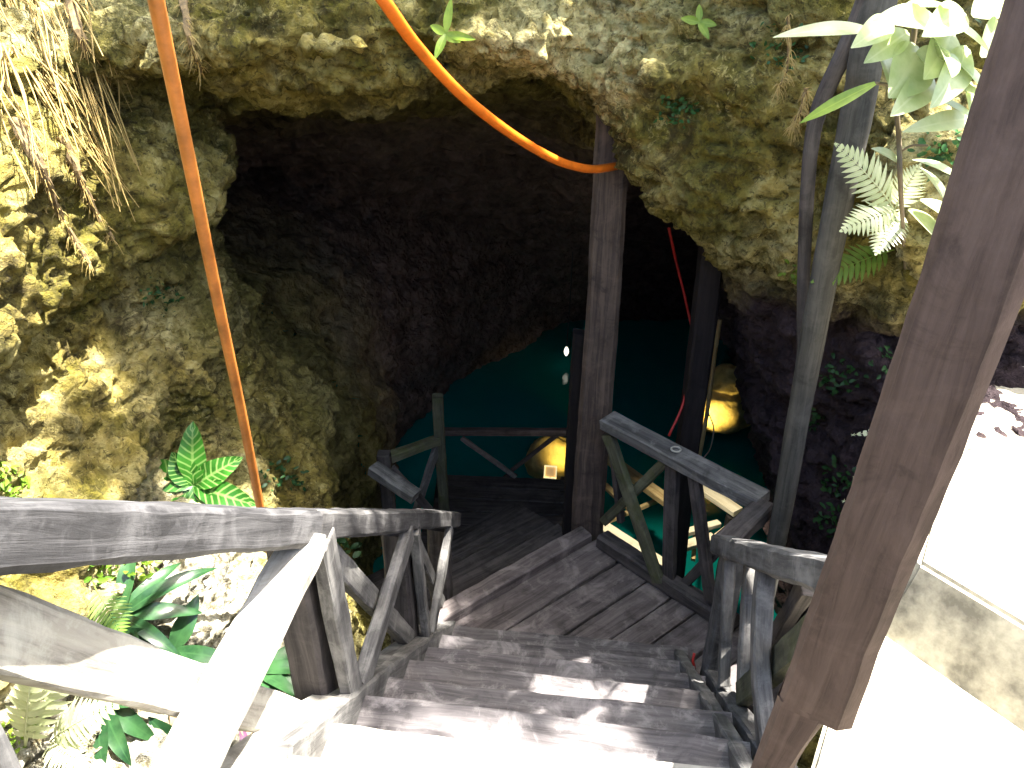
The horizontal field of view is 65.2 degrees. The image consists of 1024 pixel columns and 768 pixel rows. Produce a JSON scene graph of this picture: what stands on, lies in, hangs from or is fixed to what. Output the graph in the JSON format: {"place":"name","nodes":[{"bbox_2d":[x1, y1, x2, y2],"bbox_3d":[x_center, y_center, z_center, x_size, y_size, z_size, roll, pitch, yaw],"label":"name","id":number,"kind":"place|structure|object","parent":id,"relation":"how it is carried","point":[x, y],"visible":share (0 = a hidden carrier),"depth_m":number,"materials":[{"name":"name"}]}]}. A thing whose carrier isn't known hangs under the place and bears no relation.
{"place":"outdoors","nodes":[
{"label":"outdoors","id":0,"kind":"place"},
{"bbox_2d":[0,0,1023,767],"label":"rock terrain","id":1,"kind":"object","parent":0,"point":[398,230],"visible":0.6,"depth_m":3.28,"materials":[{"name":"stone"}]},
{"bbox_2d":[0,461,30,497],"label":"plant","id":2,"kind":"object","parent":1,"relation":"on","point":[6,487],"visible":0.92,"depth_m":2.50,"materials":[{"name":"green plant"}]},
{"bbox_2d":[1,717,35,753],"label":"plant","id":3,"kind":"object","parent":1,"relation":"on","point":[10,731],"visible":0.32,"depth_m":2.23,"materials":[{"name":"green plant"}]},
{"bbox_2d":[5,684,72,746],"bbox_3d":[-1.244,0.799,2.140,0.245,0.453,0.064,-9,31,-15],"label":"fern","id":4,"kind":"object","parent":1,"relation":"on","point":[26,727],"visible":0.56,"depth_m":2.15,"materials":[{"name":"green plant"}]},
{"bbox_2d":[8,117,93,275],"bbox_3d":[-1.512,-0.596,2.655,0.131,0.558,0.164,-25,38,-37],"label":"hanging root","id":5,"kind":"object","parent":1,"relation":"hanging from","point":[42,175],"visible":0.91,"depth_m":2.55,"materials":[{"name":"beige plant"}]},
{"bbox_2d":[0,0,140,221],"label":"dry grass","id":6,"kind":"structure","parent":1,"relation":"on","point":[41,79],"depth_m":2.77,"materials":[{"name":"plant"}]},
{"bbox_2d":[42,696,118,767],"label":"fern","id":7,"kind":"object","parent":1,"relation":"on","point":[62,743],"visible":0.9,"depth_m":2.19,"materials":[{"name":"white plant"}]},
{"bbox_2d":[63,0,104,97],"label":"hanging root","id":8,"kind":"object","parent":1,"relation":"hanging from","point":[72,10],"visible":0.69,"depth_m":2.80,"materials":[{"name":"brown plant"}]},
{"bbox_2d":[55,135,123,254],"bbox_3d":[-1.514,-0.661,2.853,0.084,0.457,0.140,8,31,15],"label":"hanging root","id":9,"kind":"object","parent":1,"relation":"hanging from","point":[72,160],"visible":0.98,"depth_m":2.79,"materials":[{"name":"brown plant"}]},
{"bbox_2d":[84,565,118,586],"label":"plant","id":10,"kind":"object","parent":1,"relation":"on","point":[101,579],"visible":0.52,"depth_m":2.58,"materials":[{"name":"green plant"}]},
{"bbox_2d":[86,586,133,633],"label":"fern","id":11,"kind":"object","parent":1,"relation":"on","point":[118,619],"visible":0.76,"depth_m":2.41,"materials":[{"name":"green plant"}]},
{"bbox_2d":[87,699,153,766],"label":"strap leaf plant","id":12,"kind":"object","parent":1,"relation":"on","point":[125,719],"visible":0.16,"depth_m":2.47,"materials":[{"name":"green plant"}]},
{"bbox_2d":[119,561,161,583],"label":"plant","id":13,"kind":"object","parent":1,"relation":"on","point":[142,577],"visible":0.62,"depth_m":2.71,"materials":[{"name":"green plant"}]},
{"bbox_2d":[96,563,216,714],"bbox_3d":[-1.314,0.737,2.615,0.560,0.341,0.570,0,29,0],"label":"strap leaf plant","id":14,"kind":"object","parent":1,"relation":"on","point":[146,593],"visible":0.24,"depth_m":2.67,"materials":[{"name":"green plant"}]},
{"bbox_2d":[148,716,175,734],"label":"strap leaf plant","id":15,"kind":"object","parent":1,"relation":"on","point":[165,727],"visible":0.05,"depth_m":2.56,"materials":[{"name":"green plant"}]},
{"bbox_2d":[140,277,184,316],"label":"plant","id":16,"kind":"object","parent":1,"relation":"on","point":[158,291],"visible":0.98,"depth_m":3.49,"materials":[{"name":"green plant"}]},
{"bbox_2d":[126,594,215,662],"bbox_3d":[-1.083,0.878,2.598,0.244,0.230,0.358,19,35,30],"label":"strap leaf plant","id":17,"kind":"object","parent":1,"relation":"on","point":[182,629],"visible":0.33,"depth_m":2.70,"materials":[{"name":"green plant"}]},
{"bbox_2d":[172,0,210,85],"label":"hanging root","id":18,"kind":"object","parent":1,"relation":"hanging from","point":[184,9],"visible":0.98,"depth_m":2.79,"materials":[{"name":"brown plant"}]},
{"bbox_2d":[147,0,266,553],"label":"orange hose","id":19,"kind":"object","parent":1,"relation":"attached to","point":[162,33],"visible":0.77,"depth_m":1.90,"materials":[{"name":"orange rubber"}]},
{"bbox_2d":[159,421,255,507],"bbox_3d":[-1.332,0.397,3.358,0.531,0.425,0.245,0,29,0],"label":"broadleaf plant","id":20,"kind":"object","parent":1,"relation":"on","point":[191,472],"visible":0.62,"depth_m":3.35,"materials":[{"name":"green plant"}]},
{"bbox_2d":[239,731,252,740],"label":"purple plant","id":21,"kind":"object","parent":1,"relation":"on","point":[243,734],"visible":0.03,"depth_m":2.91,"materials":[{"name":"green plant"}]},
{"bbox_2d":[214,626,294,696],"bbox_3d":[-0.986,1.094,3.090,0.510,0.307,0.496,0,29,0],"label":"strap leaf plant","id":22,"kind":"object","parent":1,"relation":"on","point":[277,677],"visible":0.14,"depth_m":3.10,"materials":[{"name":"green plant"}]},
{"bbox_2d":[260,456,308,491],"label":"plant","id":23,"kind":"object","parent":1,"relation":"on","point":[281,468],"visible":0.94,"depth_m":3.98,"materials":[{"name":"green plant"}]},
{"bbox_2d":[336,537,361,557],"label":"plant","id":24,"kind":"object","parent":1,"relation":"on","point":[344,543],"visible":0.24,"depth_m":4.16,"materials":[{"name":"green plant"}]},
{"bbox_2d":[430,0,475,58],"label":"rock sprig","id":25,"kind":"object","parent":1,"relation":"attached to","point":[454,36],"visible":0.98,"depth_m":2.87,"materials":[{"name":"green plant"}]},
{"bbox_2d":[421,475,563,547],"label":"deck","id":26,"kind":"structure","parent":1,"relation":"on","point":[472,499],"depth_m":6.53,"materials":[{"name":"grey wood"}]},
{"bbox_2d":[367,393,449,510],"bbox_3d":[-0.663,0.836,5.260,0.344,1.374,0.792,4,30,7],"label":"wooden railing","id":27,"kind":"object","parent":26,"relation":"on","point":[388,477],"visible":0.71,"depth_m":5.20,"materials":[{"name":"grey wood"}]},
{"bbox_2d":[367,501,561,624],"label":"staircase","id":28,"kind":"structure","parent":26,"relation":"on","point":[485,547],"depth_m":5.06,"materials":[{"name":"grey wood"}]},
{"bbox_2d":[445,427,565,478],"bbox_3d":[-0.045,0.732,6.706,1.094,0.880,0.109,0,29,0],"label":"wooden railing","id":29,"kind":"object","parent":26,"relation":"on","point":[553,434],"visible":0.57,"depth_m":6.50,"materials":[{"name":"grey wood"}]},
{"bbox_2d":[544,465,556,478],"bbox_3d":[0.331,0.779,6.900,0.108,0.164,0.080,4,30,7],"label":"floodlight","id":30,"kind":"object","parent":26,"relation":"attached to","point":[550,471],"visible":0.88,"depth_m":6.89,"materials":[{"name":"yellow"}]},
{"bbox_2d":[564,251,572,355],"bbox_3d":[0.675,-1.334,9.142,0.105,2.260,0.057,-20,35,-31],"label":"light bulb","id":31,"kind":"object","parent":1,"relation":"hanging from","point":[566,351],"visible":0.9,"depth_m":9.41,"materials":[{"name":"white glass"}]},
{"bbox_2d":[562,328,584,535],"bbox_3d":[0.329,1.004,4.803,0.092,2.930,0.090,0,29,0],"label":"timber post","id":32,"kind":"object","parent":1,"relation":"on","point":[575,380],"visible":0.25,"depth_m":4.32,"materials":[{"name":"grey wood"}]},
{"bbox_2d":[571,113,627,540],"bbox_3d":[0.417,0.404,4.302,0.212,4.753,0.181,3,30,6],"label":"timber post","id":33,"kind":"object","parent":1,"relation":"on","point":[607,226],"visible":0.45,"depth_m":3.87,"materials":[{"name":"grey wood"}]},
{"bbox_2d":[375,0,617,172],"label":"orange hose","id":34,"kind":"object","parent":33,"relation":"attached to","point":[398,21],"visible":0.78,"depth_m":2.53,"materials":[{"name":"orange plastic"}]},
{"bbox_2d":[428,526,781,713],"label":"landing deck","id":35,"kind":"structure","parent":1,"relation":"on","point":[576,582],"depth_m":4.01,"materials":[{"name":"grey wood"}]},
{"bbox_2d":[274,621,752,767],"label":"staircase","id":36,"kind":"structure","parent":35,"relation":"on","point":[449,694],"depth_m":2.51,"materials":[{"name":"grey wood"}]},
{"bbox_2d":[0,496,460,767],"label":"wooden railing","id":37,"kind":"object","parent":36,"relation":"on","point":[310,574],"visible":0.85,"depth_m":1.53,"materials":[{"name":"grey wood"}]},
{"bbox_2d":[692,653,695,667],"bbox_3d":[0.783,1.191,3.448,0.020,0.062,0.040,0,29,0],"label":"red ribbon","id":38,"kind":"object","parent":36,"relation":"on","point":[693,658],"visible":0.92,"depth_m":3.44,"materials":[{"name":"red fabric"}]},
{"bbox_2d":[596,411,769,628],"bbox_3d":[0.777,0.674,3.929,0.126,0.840,0.912,-24,37,-36],"label":"wooden railing","id":39,"kind":"object","parent":35,"relation":"on","point":[675,460],"visible":0.91,"depth_m":3.91,"materials":[{"name":"wood"}]},
{"bbox_2d":[700,499,826,767],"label":"wooden railing","id":40,"kind":"object","parent":35,"relation":"on","point":[755,570],"visible":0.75,"depth_m":2.46,"materials":[{"name":"grey wood"}]},
{"bbox_2d":[653,95,699,128],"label":"plant","id":41,"kind":"object","parent":1,"relation":"on","point":[672,106],"visible":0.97,"depth_m":3.02,"materials":[{"name":"green plant"}]},
{"bbox_2d":[681,4,716,38],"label":"rock sprig","id":42,"kind":"object","parent":1,"relation":"on","point":[704,24],"visible":1,"depth_m":2.86,"materials":[{"name":"green plant"}]},
{"bbox_2d":[698,319,721,455],"bbox_3d":[1.134,0.193,4.732,0.026,1.278,0.081,-9,31,-16],"label":"wooden stick","id":43,"kind":"object","parent":1,"relation":"on","point":[711,378],"visible":0.72,"depth_m":4.59,"materials":[{"name":"brown wood"}]},
{"bbox_2d":[704,412,713,457],"bbox_3d":[1.160,0.301,4.709,0.058,0.323,0.007,0,29,0],"label":"pale string","id":44,"kind":"object","parent":43,"relation":"hanging from","point":[713,434],"visible":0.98,"depth_m":4.71,"materials":[{"name":"fabric"}]},
{"bbox_2d":[703,363,750,433],"bbox_3d":[2.121,0.130,8.005,0.710,0.726,0.622,0,29,0],"label":"limestone boulder","id":45,"kind":"object","parent":1,"relation":"on","point":[726,412],"visible":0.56,"depth_m":7.78,"materials":[{"name":"beige stone"}]},
{"bbox_2d":[749,21,809,69],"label":"plant","id":46,"kind":"object","parent":1,"relation":"on","point":[752,44],"visible":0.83,"depth_m":2.78,"materials":[{"name":"green plant"}]},
{"bbox_2d":[770,13,798,105],"bbox_3d":[0.943,-1.103,2.735,0.083,0.296,0.064,6,30,10],"label":"hanging root","id":47,"kind":"object","parent":1,"relation":"hanging from","point":[789,44],"visible":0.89,"depth_m":2.75,"materials":[{"name":"brown plant"}]},
{"bbox_2d":[777,259,796,283],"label":"plant","id":48,"kind":"object","parent":1,"relation":"on","point":[794,277],"visible":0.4,"depth_m":3.11,"materials":[{"name":"green plant"}]},
{"bbox_2d":[783,87,815,145],"bbox_3d":[1.002,-0.930,2.782,0.109,0.195,0.047,-10,31,-17],"label":"hanging root","id":49,"kind":"object","parent":1,"relation":"hanging from","point":[802,107],"visible":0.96,"depth_m":2.78,"materials":[{"name":"brown plant"}]},
{"bbox_2d":[809,407,824,430],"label":"plant","id":50,"kind":"object","parent":1,"relation":"on","point":[815,416],"visible":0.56,"depth_m":3.73,"materials":[{"name":"green plant"}]},
{"bbox_2d":[747,0,897,707],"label":"wooden pole","id":51,"kind":"object","parent":1,"relation":"on","point":[855,119],"visible":0.75,"depth_m":2.74,"materials":[{"name":"grey wood"}]},
{"bbox_2d":[797,0,863,349],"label":"wooden pole","id":52,"kind":"object","parent":51,"relation":"attached to","point":[832,77],"visible":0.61,"depth_m":2.65,"materials":[{"name":"grey wood"}]},
{"bbox_2d":[813,502,841,537],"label":"plant","id":53,"kind":"object","parent":1,"relation":"on","point":[818,519],"visible":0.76,"depth_m":3.69,"materials":[{"name":"green plant"}]},
{"bbox_2d":[820,455,855,497],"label":"plant","id":54,"kind":"object","parent":1,"relation":"on","point":[839,475],"visible":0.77,"depth_m":3.54,"materials":[{"name":"green plant"}]},
{"bbox_2d":[800,82,887,122],"bbox_3d":[0.784,-0.637,1.789,0.326,0.081,0.055,-17,34,-27],"label":"blade leaf plant","id":55,"kind":"object","parent":1,"relation":"on","point":[839,100],"visible":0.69,"depth_m":1.75,"materials":[{"name":"green plant"}]},
{"bbox_2d":[819,353,868,395],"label":"plant","id":56,"kind":"object","parent":1,"relation":"on","point":[825,379],"visible":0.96,"depth_m":3.36,"materials":[{"name":"green plant"}]},
{"bbox_2d":[811,244,894,285],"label":"fern","id":57,"kind":"object","parent":1,"relation":"on","point":[849,259],"visible":0.83,"depth_m":2.74,"materials":[{"name":"green plant"}]},
{"bbox_2d":[852,430,868,435],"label":"fern","id":58,"kind":"object","parent":1,"relation":"on","point":[864,433],"visible":0.18,"depth_m":2.91,"materials":[{"name":"green plant"}]},
{"bbox_2d":[839,201,908,255],"bbox_3d":[1.018,-0.442,2.255,0.202,0.120,0.135,0,29,0],"label":"fern","id":59,"kind":"object","parent":1,"relation":"on","point":[885,220],"visible":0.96,"depth_m":2.25,"materials":[{"name":"green plant"}]},
{"bbox_2d":[834,142,925,209],"bbox_3d":[1.020,-0.577,2.238,0.264,0.191,0.068,7,30,13],"label":"fern","id":60,"kind":"object","parent":1,"relation":"on","point":[877,173],"visible":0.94,"depth_m":2.23,"materials":[{"name":"green plant"}]},
{"bbox_2d":[868,345,892,378],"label":"plant","id":61,"kind":"object","parent":1,"relation":"on","point":[884,369],"visible":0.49,"depth_m":3.26,"materials":[{"name":"green plant"}]},
{"bbox_2d":[751,0,1023,767],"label":"timber post","id":62,"kind":"object","parent":1,"relation":"on","point":[964,306],"visible":1,"depth_m":1.12,"materials":[{"name":"brown wood"}]},
{"bbox_2d":[773,0,1003,269],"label":"climbing vine","id":63,"kind":"object","parent":1,"relation":"on","point":[912,70],"visible":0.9,"depth_m":1.75,"materials":[{"name":"green plant"}]},
{"bbox_2d":[908,198,941,233],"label":"broadleaf plant","id":64,"kind":"object","parent":1,"relation":"on","point":[926,221],"visible":0.2,"depth_m":2.23,"materials":[{"name":"green plant"}]},
{"bbox_2d":[907,129,961,181],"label":"plant","id":65,"kind":"object","parent":1,"relation":"on","point":[945,156],"visible":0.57,"depth_m":2.22,"materials":[{"name":"green plant"}]},
{"bbox_2d":[886,366,1023,730],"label":"concrete step","id":66,"kind":"object","parent":1,"relation":"on","point":[958,619],"visible":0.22,"depth_m":2.28,"materials":[{"name":"beige concrete"}]},
{"bbox_2d":[261,295,776,620],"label":"water","id":67,"kind":"structure","parent":0,"point":[528,386],"depth_m":8.86,"materials":[{"name":"teal liquid"}]},
{"bbox_2d":[525,436,565,479],"bbox_3d":[0.403,0.726,7.705,0.566,0.517,0.422,0,29,0],"label":"limestone boulder","id":68,"kind":"object","parent":67,"relation":"in","point":[553,453],"visible":0.41,"depth_m":7.53,"materials":[{"name":"beige stone"}]},
{"bbox_2d":[603,455,742,580],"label":"walkway","id":69,"kind":"structure","parent":67,"relation":"in","point":[655,493],"depth_m":6.01,"materials":[{"name":"beige wood"}]},
{"bbox_2d":[676,246,721,577],"bbox_3d":[0.959,0.655,4.529,0.155,3.811,0.130,0,29,0],"label":"timber post","id":70,"kind":"object","parent":67,"relation":"in","point":[704,311],"visible":0.33,"depth_m":4.07,"materials":[{"name":"grey wood"}]},
{"bbox_2d":[667,227,690,435],"bbox_3d":[0.854,-0.256,4.053,0.200,1.047,0.318,0,29,0],"label":"red rope","id":71,"kind":"object","parent":70,"relation":"hanging from","point":[687,310],"visible":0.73,"depth_m":4.10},
{"bbox_2d":[811,637,1023,767],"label":"pavement","id":72,"kind":"structure","parent":0,"point":[914,711],"depth_m":2.08,"materials":[{"name":"concrete"}]}
]}

